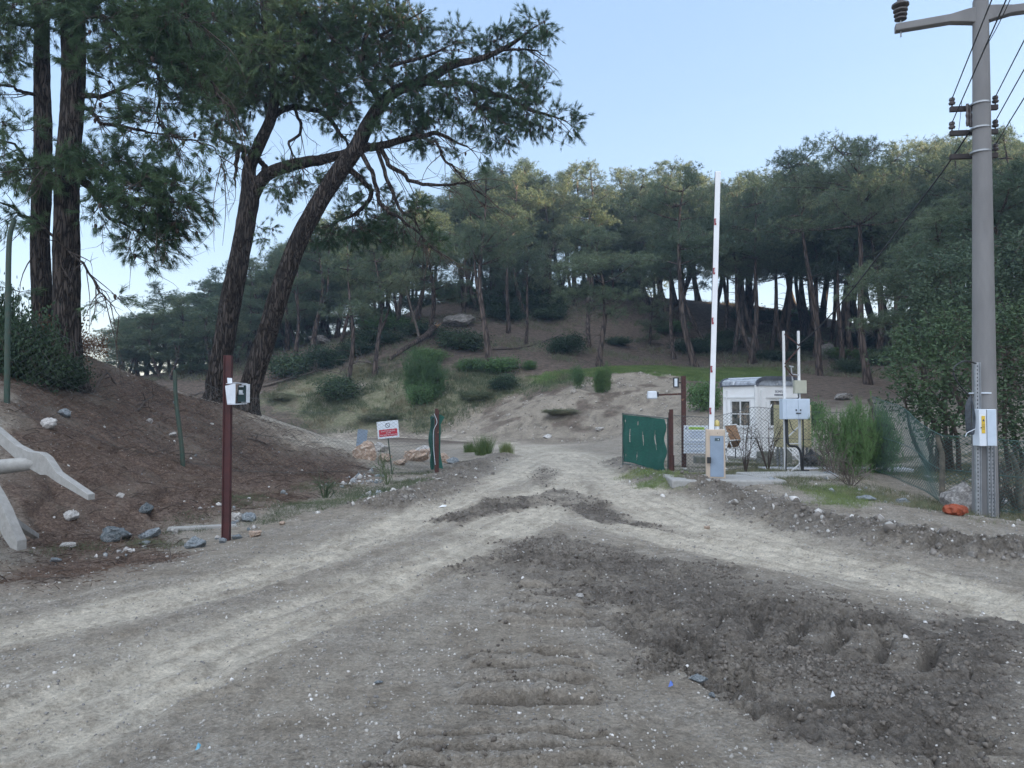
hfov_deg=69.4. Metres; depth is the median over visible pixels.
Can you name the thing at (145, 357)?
pine tree
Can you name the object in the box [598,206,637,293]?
pine tree
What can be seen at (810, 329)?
pine tree
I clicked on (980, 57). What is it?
overhead wire
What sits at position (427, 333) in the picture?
fallen log
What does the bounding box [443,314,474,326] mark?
rock
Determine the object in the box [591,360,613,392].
bush
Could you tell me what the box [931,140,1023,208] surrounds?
pine tree
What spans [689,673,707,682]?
rock
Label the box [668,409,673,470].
gate post
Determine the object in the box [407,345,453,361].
bush
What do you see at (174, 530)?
rock
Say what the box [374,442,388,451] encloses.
rock
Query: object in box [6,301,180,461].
chain link fence
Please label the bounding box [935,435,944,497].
fence post
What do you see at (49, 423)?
rock
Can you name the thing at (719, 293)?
pine tree
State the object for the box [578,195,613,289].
pine tree
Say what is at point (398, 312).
pine tree
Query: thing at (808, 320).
pine tree
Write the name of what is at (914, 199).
pine tree
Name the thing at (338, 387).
bush
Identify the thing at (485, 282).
pine tree
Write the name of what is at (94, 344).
shrub
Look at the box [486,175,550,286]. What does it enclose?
pine tree
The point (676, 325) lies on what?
bush
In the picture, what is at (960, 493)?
boulder
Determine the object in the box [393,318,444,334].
bush
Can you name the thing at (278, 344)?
pine tree
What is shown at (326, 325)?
pine tree
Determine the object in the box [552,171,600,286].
pine tree
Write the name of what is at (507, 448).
grass tuft
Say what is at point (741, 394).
guard cabin
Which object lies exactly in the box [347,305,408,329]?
bush
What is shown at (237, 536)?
rock
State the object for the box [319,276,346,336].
pine tree
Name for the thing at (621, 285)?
bush
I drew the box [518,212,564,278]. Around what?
pine tree
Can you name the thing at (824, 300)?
pine tree
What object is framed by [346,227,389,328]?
pine tree
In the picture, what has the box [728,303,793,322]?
bush
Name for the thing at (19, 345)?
shrub
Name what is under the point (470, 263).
pine tree
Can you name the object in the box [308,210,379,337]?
pine tree
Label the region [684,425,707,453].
information board
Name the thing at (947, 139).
pine tree
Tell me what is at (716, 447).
door panel
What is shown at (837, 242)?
pine tree
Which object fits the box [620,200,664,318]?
pine tree
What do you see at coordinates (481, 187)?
pine tree
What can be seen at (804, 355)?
undergrowth
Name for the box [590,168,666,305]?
pine tree
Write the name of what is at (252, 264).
pine tree
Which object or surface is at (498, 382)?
bush
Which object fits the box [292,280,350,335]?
pine tree
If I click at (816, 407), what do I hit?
bush
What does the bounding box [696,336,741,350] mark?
bush
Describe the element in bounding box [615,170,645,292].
pine tree
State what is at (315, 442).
chain link fence
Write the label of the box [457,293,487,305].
bush
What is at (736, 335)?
pine tree
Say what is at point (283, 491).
embankment stones
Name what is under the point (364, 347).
bush
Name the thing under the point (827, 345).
rock
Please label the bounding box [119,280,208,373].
pine tree
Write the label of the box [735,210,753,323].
pine tree
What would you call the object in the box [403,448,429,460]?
rock
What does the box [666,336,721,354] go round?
bush
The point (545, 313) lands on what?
bush
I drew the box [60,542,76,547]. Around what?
rock
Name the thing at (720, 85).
sky
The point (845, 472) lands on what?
dry shrub
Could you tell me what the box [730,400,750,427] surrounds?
window
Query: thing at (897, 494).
verge dry grass
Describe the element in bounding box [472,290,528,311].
bush
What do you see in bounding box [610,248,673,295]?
pine tree
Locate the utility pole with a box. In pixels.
[891,0,1023,518]
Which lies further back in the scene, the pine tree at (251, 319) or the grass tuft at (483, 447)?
the pine tree at (251, 319)
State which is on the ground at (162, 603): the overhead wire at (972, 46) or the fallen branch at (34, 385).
the fallen branch at (34, 385)
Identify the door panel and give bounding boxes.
[710,436,723,476]
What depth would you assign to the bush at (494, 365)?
47.78 m
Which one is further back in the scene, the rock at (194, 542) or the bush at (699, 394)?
the bush at (699, 394)
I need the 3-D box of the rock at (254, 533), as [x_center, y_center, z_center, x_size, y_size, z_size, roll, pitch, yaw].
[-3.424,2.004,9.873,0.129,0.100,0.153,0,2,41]
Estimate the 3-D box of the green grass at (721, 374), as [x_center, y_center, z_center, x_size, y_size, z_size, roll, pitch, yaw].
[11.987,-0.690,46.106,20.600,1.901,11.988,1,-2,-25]
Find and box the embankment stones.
[18,375,317,565]
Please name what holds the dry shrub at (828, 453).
on the ground at (162, 603)
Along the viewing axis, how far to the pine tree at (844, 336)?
70.57 m
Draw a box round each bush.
[263,390,301,400]
[265,348,314,379]
[297,341,349,370]
[312,370,371,403]
[331,337,382,355]
[344,323,410,343]
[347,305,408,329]
[354,313,427,329]
[356,411,400,420]
[390,293,429,311]
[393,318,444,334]
[397,344,449,403]
[404,379,437,408]
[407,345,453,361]
[427,280,475,300]
[430,323,496,351]
[454,355,488,372]
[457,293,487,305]
[457,389,494,400]
[471,354,524,374]
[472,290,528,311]
[477,303,533,320]
[483,285,539,300]
[485,372,520,390]
[514,289,574,309]
[518,273,561,287]
[519,282,564,298]
[522,360,537,370]
[528,299,569,315]
[529,306,567,319]
[538,331,590,354]
[540,407,583,414]
[558,285,586,296]
[568,364,587,388]
[578,278,614,289]
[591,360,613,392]
[604,334,635,345]
[605,278,639,294]
[648,319,692,334]
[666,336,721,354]
[686,377,722,412]
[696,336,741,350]
[699,326,740,341]
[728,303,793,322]
[755,348,801,361]
[764,330,813,352]
[791,306,810,322]
[795,305,827,321]
[802,395,828,425]
[811,345,874,358]
[828,355,873,373]
[834,333,876,347]
[857,344,901,365]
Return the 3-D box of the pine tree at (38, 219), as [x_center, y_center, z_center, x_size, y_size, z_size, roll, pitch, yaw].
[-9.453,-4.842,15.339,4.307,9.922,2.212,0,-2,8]
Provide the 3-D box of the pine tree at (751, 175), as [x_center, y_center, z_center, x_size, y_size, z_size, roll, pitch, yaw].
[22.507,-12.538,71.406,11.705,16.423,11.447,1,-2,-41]
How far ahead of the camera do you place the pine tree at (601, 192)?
69.61 m
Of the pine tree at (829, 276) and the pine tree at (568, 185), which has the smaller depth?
the pine tree at (829, 276)
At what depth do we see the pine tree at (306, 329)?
66.59 m
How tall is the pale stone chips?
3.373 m
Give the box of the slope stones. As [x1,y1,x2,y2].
[310,372,827,443]
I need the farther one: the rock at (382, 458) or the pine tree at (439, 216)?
the pine tree at (439, 216)
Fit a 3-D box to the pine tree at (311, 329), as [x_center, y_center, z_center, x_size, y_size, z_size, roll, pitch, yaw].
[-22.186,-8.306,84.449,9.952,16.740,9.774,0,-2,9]
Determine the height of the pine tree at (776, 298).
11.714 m
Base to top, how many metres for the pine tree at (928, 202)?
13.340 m
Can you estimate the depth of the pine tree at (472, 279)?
80.45 m
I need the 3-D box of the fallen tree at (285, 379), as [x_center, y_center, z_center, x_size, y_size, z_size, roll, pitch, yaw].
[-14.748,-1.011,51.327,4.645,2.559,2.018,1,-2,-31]
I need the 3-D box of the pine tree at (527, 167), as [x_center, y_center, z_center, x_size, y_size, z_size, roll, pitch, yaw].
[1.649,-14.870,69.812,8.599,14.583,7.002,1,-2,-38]
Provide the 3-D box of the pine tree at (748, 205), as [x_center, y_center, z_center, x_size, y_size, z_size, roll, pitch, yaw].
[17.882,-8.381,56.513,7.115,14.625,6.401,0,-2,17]
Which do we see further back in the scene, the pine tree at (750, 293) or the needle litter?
the pine tree at (750, 293)
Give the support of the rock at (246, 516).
on the ground at (162, 603)
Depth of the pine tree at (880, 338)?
55.82 m
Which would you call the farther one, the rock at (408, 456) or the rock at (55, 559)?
the rock at (408, 456)
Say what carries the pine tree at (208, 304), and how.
on the ground at (162, 603)
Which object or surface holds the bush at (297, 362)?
on the ground at (162, 603)
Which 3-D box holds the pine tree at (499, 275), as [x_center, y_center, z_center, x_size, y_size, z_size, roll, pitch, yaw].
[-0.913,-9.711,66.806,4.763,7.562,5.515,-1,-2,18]
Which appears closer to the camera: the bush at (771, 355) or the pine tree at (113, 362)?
the bush at (771, 355)
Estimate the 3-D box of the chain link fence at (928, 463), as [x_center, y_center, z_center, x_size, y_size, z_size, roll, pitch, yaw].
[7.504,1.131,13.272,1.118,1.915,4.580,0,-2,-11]
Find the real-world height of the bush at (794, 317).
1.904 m
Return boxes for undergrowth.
[143,292,1023,384]
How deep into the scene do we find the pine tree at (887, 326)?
75.98 m
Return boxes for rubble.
[94,468,395,556]
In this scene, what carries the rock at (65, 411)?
on the ground at (162, 603)
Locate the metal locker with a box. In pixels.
[774,405,811,466]
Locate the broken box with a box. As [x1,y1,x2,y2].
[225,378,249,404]
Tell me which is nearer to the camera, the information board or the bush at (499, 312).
the information board
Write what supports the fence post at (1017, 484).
on the ground at (162, 603)
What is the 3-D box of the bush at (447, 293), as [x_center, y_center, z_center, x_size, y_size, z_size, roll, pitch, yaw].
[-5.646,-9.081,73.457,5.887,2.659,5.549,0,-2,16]
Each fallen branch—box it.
[19,379,52,410]
[93,369,116,392]
[137,387,156,411]
[247,432,274,449]
[321,344,383,376]
[492,334,561,349]
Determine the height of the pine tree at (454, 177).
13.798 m
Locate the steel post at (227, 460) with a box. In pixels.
[221,355,232,540]
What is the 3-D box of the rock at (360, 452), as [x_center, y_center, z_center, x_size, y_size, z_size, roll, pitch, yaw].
[-3.792,1.760,19.003,0.624,0.649,0.439,1,-2,-21]
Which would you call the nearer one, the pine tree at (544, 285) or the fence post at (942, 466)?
the fence post at (942, 466)
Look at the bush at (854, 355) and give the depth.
58.62 m
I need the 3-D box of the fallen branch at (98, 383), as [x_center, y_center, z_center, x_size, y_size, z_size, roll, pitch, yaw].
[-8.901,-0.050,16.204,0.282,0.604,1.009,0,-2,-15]
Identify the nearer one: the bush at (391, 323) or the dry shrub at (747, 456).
the dry shrub at (747, 456)
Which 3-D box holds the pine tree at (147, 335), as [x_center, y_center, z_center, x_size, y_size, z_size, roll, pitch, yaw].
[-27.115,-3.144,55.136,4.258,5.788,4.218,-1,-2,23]
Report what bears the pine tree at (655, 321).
on the ground at (162, 603)
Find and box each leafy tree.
[865,292,1011,472]
[887,216,1023,441]
[962,287,1023,472]
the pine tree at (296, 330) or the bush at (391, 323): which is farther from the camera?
the pine tree at (296, 330)
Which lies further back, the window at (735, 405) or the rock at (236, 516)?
the window at (735, 405)
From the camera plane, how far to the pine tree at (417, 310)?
58.65 m
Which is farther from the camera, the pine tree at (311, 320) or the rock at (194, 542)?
the pine tree at (311, 320)
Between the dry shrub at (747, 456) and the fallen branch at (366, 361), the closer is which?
the dry shrub at (747, 456)
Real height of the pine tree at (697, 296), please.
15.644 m
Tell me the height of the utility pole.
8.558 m
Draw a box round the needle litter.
[0,357,395,593]
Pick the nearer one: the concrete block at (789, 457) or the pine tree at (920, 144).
the concrete block at (789, 457)
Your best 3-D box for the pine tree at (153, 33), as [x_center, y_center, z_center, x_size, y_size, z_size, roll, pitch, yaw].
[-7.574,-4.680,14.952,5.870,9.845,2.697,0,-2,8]
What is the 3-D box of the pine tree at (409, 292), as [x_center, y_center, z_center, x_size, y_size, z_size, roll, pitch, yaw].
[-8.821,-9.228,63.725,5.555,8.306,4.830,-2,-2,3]
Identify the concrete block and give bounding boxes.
[693,456,704,463]
[756,451,774,463]
[775,449,791,462]
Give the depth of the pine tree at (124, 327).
57.24 m
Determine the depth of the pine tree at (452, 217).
74.81 m
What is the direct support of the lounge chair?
on the ground at (162, 603)
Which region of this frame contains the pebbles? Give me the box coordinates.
[0,376,1023,767]
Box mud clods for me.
[363,467,1023,767]
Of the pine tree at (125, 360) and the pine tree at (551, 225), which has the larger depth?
the pine tree at (551, 225)
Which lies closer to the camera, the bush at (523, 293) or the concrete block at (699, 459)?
the concrete block at (699, 459)
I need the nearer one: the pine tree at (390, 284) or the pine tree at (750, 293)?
the pine tree at (390, 284)
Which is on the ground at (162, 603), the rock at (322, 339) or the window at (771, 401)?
the rock at (322, 339)
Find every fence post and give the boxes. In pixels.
[4,218,16,402]
[173,370,184,466]
[848,399,875,471]
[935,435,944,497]
[1009,452,1023,513]
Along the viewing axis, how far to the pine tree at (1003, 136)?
55.08 m
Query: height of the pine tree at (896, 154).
17.513 m
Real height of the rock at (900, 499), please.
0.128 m
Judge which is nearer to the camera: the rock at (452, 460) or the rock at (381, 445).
the rock at (452, 460)
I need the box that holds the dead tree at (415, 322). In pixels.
[396,258,421,343]
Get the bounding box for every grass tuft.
[463,441,476,452]
[472,433,496,455]
[498,440,514,453]
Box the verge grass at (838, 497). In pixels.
[612,467,894,508]
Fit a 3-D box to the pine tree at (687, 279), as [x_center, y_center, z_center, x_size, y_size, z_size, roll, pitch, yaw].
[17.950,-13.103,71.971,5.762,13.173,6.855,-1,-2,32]
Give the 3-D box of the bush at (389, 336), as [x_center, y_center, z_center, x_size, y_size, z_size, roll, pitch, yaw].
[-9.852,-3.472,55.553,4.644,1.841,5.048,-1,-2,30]
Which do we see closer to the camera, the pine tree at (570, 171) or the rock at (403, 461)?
the rock at (403, 461)
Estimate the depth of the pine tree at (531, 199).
66.24 m
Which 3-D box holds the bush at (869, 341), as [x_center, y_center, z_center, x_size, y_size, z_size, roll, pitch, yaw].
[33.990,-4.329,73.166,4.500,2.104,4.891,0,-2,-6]
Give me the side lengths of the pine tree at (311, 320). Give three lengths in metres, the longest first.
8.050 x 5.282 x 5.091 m
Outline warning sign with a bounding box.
[377,417,398,471]
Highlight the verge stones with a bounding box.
[664,452,1023,520]
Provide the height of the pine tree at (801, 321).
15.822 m
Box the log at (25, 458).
[0,426,94,499]
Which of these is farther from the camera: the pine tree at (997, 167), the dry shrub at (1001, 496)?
the pine tree at (997, 167)
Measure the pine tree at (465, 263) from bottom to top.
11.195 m
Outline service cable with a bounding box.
[798,131,969,344]
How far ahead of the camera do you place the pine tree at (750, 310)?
70.33 m
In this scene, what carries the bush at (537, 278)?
on the ground at (162, 603)
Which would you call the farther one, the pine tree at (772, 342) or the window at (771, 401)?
the pine tree at (772, 342)
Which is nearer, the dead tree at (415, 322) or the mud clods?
the mud clods
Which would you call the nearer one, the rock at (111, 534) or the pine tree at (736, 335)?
the rock at (111, 534)
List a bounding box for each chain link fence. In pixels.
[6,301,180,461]
[182,369,433,473]
[673,407,869,471]
[872,396,1023,513]
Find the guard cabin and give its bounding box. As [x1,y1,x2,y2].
[720,376,798,459]
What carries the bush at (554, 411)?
on the ground at (162, 603)
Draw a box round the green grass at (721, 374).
[525,364,788,385]
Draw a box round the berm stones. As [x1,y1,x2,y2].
[346,456,1023,563]
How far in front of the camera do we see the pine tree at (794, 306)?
80.30 m
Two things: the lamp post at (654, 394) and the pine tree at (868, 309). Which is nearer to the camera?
the lamp post at (654, 394)
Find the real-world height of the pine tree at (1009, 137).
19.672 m
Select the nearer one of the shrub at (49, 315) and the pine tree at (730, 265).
the shrub at (49, 315)
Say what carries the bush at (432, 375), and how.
on the ground at (162, 603)
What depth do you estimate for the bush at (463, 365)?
48.36 m
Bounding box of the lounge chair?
[724,424,744,459]
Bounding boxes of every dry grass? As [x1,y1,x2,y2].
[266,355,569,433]
[665,451,1023,523]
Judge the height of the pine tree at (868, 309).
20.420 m
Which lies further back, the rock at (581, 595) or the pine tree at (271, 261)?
the pine tree at (271, 261)
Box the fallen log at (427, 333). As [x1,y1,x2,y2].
[388,323,440,359]
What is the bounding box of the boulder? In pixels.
[939,481,971,510]
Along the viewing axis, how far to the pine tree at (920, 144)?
60.54 m
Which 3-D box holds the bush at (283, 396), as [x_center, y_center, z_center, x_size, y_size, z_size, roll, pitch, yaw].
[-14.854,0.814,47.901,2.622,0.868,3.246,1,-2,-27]
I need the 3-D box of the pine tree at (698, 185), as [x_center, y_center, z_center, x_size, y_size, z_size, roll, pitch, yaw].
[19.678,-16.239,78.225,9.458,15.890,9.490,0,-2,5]
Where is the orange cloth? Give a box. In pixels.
[942,504,968,515]
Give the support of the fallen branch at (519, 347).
on the ground at (162, 603)
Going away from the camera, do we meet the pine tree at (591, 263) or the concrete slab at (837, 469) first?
the concrete slab at (837, 469)
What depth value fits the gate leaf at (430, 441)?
17.67 m
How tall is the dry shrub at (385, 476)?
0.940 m
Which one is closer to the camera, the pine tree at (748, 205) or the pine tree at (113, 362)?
the pine tree at (748, 205)
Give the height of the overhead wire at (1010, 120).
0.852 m
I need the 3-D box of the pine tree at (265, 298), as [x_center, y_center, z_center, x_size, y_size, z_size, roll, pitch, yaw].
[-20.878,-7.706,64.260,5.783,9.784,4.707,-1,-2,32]
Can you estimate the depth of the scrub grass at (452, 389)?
45.82 m
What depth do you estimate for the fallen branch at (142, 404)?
16.31 m
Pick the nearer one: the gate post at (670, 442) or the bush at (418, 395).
the gate post at (670, 442)
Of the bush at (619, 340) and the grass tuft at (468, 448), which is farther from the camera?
the bush at (619, 340)
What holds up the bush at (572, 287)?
on the ground at (162, 603)
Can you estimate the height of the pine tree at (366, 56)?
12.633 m
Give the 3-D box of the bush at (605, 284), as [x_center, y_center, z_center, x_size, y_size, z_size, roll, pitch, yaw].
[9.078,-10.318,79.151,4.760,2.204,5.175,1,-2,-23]
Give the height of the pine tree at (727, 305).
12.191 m
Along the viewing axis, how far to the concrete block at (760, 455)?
20.41 m
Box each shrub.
[0,272,34,376]
[0,296,71,394]
[36,302,92,362]
[39,346,101,391]
[81,328,115,360]
[309,473,339,497]
[370,445,401,484]
[726,411,759,471]
[749,417,782,469]
[804,427,856,472]
[820,442,879,485]
[959,454,1023,508]
[999,457,1023,509]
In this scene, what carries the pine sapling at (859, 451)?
on the ground at (162, 603)
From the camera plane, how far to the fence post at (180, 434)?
13.56 m
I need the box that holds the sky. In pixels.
[0,0,1023,375]
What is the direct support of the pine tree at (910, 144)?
on the ground at (162, 603)
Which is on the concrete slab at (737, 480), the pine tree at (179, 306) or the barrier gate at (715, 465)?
the barrier gate at (715, 465)
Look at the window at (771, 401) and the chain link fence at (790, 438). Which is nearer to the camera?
the chain link fence at (790, 438)
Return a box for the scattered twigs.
[0,358,404,583]
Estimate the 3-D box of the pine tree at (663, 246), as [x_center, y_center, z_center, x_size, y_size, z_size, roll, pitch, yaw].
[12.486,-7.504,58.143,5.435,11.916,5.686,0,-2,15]
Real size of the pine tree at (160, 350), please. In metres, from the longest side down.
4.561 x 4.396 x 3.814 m
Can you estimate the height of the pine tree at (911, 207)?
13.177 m
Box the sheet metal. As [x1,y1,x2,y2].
[356,429,367,445]
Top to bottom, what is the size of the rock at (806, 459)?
0.480 m
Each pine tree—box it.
[0,0,154,384]
[0,0,292,393]
[89,318,145,373]
[92,315,126,367]
[101,311,166,375]
[104,317,158,372]
[105,335,142,367]
[113,304,180,377]
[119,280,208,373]
[123,320,167,374]
[142,330,197,372]
[143,292,213,374]
[151,0,415,401]
[159,322,203,379]
[165,280,221,342]
[170,296,248,370]
[178,278,215,362]
[185,266,224,340]
[190,296,254,348]
[205,260,261,358]
[233,0,595,415]
[234,284,284,363]
[239,256,271,358]
[241,252,281,310]
[248,244,298,348]
[249,241,319,350]
[267,237,327,342]
[269,249,328,355]
[270,241,305,332]
[274,321,299,348]
[274,328,292,347]
[281,291,302,346]
[282,313,308,340]
[290,217,357,348]
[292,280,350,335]
[294,263,340,342]
[298,237,343,338]
[303,244,357,339]
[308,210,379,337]
[308,236,340,333]
[318,227,387,379]
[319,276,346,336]
[328,222,389,330]
[330,243,379,342]
[334,232,420,376]
[345,286,385,327]
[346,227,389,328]
[366,204,421,329]
[368,248,405,317]
[370,251,398,308]
[374,220,411,308]
[383,212,476,337]
[388,209,460,325]
[395,187,473,321]
[398,242,437,317]
[422,194,459,280]
[432,168,486,306]
[433,178,484,279]
[435,162,528,361]
[436,176,494,313]
[439,205,495,310]
[453,195,483,283]
[454,172,508,297]
[474,246,502,294]
[476,168,558,315]
[479,199,540,333]
[482,240,525,304]
[484,157,571,287]
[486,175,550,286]
[490,161,546,280]
[502,231,548,344]
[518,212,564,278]
[520,169,580,294]
[526,225,576,312]
[531,167,548,222]
[535,178,592,305]
[537,212,558,280]
[548,168,575,284]
[549,160,609,297]
[549,224,662,366]
[551,195,621,348]
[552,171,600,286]
[554,158,624,311]
[561,219,599,287]
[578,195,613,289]
[584,229,619,288]
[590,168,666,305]
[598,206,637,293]
[599,165,651,295]
[599,208,628,295]
[604,158,713,332]
[607,162,748,366]
[609,246,651,295]
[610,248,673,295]
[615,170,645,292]
[616,161,690,305]
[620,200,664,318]
[624,182,645,294]
[630,277,668,345]
[636,209,705,340]
[638,203,725,321]
[639,216,689,359]
[670,160,729,301]
[670,187,709,314]
[679,166,776,334]
[685,170,714,300]
[693,221,782,362]
[696,183,723,309]
[697,203,771,354]
[698,172,776,353]
[698,180,743,302]
[701,174,795,363]
[701,202,769,347]
[718,279,734,332]
[732,170,779,299]
[733,222,826,350]
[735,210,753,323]
[740,134,898,375]
[740,168,833,339]
[741,193,810,351]
[744,207,777,330]
[752,129,932,384]
[760,179,825,351]
[764,202,848,358]
[766,209,856,357]
[771,168,797,309]
[782,170,870,349]
[783,196,805,336]
[785,159,829,327]
[791,219,897,359]
[796,190,884,361]
[798,260,857,343]
[799,280,801,308]
[800,277,807,335]
[800,283,814,336]
[811,181,904,346]
[812,179,931,351]
[820,160,865,349]
[821,152,902,347]
[832,192,1019,398]
[836,229,967,386]
[846,142,947,363]
[853,134,968,308]
[857,199,943,285]
[864,162,908,348]
[865,156,1023,398]
[865,179,920,347]
[868,183,1002,361]
[877,164,920,337]
[879,129,971,165]
[885,167,951,344]
[887,137,1023,360]
[887,194,969,361]
[917,132,958,150]
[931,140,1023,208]
[943,119,1023,317]
[949,136,971,152]
[956,132,1023,188]
[971,182,1023,305]
[992,126,1018,148]
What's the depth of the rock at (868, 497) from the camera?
11.23 m
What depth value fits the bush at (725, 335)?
64.14 m
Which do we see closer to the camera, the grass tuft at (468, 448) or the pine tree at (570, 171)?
the grass tuft at (468, 448)
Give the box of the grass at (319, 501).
[22,468,440,559]
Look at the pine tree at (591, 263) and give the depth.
49.58 m
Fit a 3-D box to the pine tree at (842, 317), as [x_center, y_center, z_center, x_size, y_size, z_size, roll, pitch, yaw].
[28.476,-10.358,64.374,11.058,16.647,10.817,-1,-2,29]
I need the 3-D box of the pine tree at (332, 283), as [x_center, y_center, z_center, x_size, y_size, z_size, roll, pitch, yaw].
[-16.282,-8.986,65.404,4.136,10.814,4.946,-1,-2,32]
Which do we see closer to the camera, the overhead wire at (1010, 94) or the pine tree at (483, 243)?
the overhead wire at (1010, 94)
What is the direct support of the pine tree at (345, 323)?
on the ground at (162, 603)
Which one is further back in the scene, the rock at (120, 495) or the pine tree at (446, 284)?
the pine tree at (446, 284)
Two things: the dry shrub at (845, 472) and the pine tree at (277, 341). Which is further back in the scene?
the pine tree at (277, 341)
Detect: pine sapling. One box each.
[801,390,882,478]
[856,397,905,474]
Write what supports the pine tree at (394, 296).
on the ground at (162, 603)
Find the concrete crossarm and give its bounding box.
[0,486,38,550]
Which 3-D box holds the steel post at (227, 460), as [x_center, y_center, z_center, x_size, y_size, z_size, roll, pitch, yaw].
[-3.762,0.943,9.772,0.097,2.644,0.100,0,-2,0]
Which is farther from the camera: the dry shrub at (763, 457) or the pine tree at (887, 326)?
the pine tree at (887, 326)
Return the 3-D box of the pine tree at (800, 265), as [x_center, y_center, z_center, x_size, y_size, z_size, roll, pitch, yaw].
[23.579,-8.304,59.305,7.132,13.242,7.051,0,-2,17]
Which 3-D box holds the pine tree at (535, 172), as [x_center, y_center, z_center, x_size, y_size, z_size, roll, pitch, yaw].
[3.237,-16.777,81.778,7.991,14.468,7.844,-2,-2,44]
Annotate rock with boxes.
[40,417,57,429]
[50,557,61,561]
[57,408,70,417]
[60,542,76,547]
[63,510,78,520]
[99,526,131,542]
[116,493,124,497]
[138,527,160,538]
[139,502,153,513]
[171,528,178,532]
[184,536,205,548]
[219,538,226,542]
[231,512,241,520]
[232,534,241,539]
[242,512,255,521]
[249,530,261,536]
[308,335,331,344]
[352,440,376,460]
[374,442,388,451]
[379,453,391,461]
[393,458,406,464]
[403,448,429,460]
[415,445,430,453]
[441,453,449,462]
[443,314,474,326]
[446,457,458,463]
[576,593,583,597]
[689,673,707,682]
[802,449,824,466]
[821,342,837,357]
[834,393,852,399]
[856,495,876,500]
[896,498,908,502]
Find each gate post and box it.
[433,409,443,472]
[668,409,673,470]
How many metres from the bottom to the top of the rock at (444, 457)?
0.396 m
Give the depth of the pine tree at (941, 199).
59.70 m
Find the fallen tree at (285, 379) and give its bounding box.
[262,351,324,386]
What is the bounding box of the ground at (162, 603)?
[0,295,1023,767]
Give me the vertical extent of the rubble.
0.426 m
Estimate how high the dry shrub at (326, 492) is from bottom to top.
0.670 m
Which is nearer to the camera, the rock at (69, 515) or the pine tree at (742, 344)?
the rock at (69, 515)
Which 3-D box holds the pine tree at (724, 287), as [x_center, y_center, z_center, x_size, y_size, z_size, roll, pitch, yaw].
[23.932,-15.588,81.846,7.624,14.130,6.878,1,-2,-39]
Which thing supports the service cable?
attached to the utility pole
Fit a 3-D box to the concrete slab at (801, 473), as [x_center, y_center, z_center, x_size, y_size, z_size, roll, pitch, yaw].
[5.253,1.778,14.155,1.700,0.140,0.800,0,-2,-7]
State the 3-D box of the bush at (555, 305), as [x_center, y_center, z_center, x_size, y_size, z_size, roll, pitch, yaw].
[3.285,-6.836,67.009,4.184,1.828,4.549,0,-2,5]
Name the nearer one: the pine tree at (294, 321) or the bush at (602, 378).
the bush at (602, 378)
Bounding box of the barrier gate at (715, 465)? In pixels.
[705,171,725,478]
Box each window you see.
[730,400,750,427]
[769,399,778,427]
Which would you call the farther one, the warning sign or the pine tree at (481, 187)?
the pine tree at (481, 187)
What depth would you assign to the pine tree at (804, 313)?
71.33 m
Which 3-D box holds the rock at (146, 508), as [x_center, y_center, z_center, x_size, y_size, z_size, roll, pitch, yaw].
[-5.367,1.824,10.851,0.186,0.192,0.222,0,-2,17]
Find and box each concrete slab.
[663,474,785,487]
[736,471,838,478]
[759,467,913,472]
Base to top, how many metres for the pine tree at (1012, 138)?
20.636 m
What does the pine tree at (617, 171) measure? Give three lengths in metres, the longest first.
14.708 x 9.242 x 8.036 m
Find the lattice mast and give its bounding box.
[779,331,809,470]
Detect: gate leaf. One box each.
[428,415,434,470]
[622,413,668,470]
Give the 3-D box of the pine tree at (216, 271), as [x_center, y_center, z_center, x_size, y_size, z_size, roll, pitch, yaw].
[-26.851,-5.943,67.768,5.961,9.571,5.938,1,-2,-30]
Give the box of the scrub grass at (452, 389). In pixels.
[259,354,594,434]
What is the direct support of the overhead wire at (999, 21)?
attached to the utility pole
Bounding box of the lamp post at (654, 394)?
[647,376,685,466]
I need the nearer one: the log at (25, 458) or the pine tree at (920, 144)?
the log at (25, 458)
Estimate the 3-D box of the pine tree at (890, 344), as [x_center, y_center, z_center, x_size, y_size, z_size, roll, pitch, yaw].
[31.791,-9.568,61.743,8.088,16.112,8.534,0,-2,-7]
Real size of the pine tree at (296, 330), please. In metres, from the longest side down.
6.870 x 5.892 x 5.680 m
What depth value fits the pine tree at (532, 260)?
55.50 m
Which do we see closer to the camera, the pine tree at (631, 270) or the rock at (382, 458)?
the rock at (382, 458)
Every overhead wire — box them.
[952,0,991,97]
[952,0,1006,122]
[987,0,1009,44]
[995,40,1023,96]
[995,69,1023,120]
[995,98,1023,144]
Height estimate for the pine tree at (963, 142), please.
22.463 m
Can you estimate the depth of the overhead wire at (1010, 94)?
10.19 m
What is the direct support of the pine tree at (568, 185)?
on the ground at (162, 603)
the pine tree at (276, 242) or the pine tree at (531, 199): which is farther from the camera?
the pine tree at (276, 242)
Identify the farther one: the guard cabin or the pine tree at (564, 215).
the pine tree at (564, 215)
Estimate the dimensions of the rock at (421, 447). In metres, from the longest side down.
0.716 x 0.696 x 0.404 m
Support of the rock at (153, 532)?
on the ground at (162, 603)
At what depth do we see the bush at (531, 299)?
66.78 m
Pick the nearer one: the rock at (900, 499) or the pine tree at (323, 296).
the rock at (900, 499)
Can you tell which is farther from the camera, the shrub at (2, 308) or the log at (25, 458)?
the shrub at (2, 308)
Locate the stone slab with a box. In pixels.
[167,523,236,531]
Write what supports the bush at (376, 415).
on the ground at (162, 603)
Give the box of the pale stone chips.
[13,399,1015,759]
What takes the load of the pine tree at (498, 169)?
on the ground at (162, 603)
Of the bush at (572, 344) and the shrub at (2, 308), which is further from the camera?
the bush at (572, 344)
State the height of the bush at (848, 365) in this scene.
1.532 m
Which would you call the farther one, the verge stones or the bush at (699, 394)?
the bush at (699, 394)
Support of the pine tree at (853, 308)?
on the ground at (162, 603)

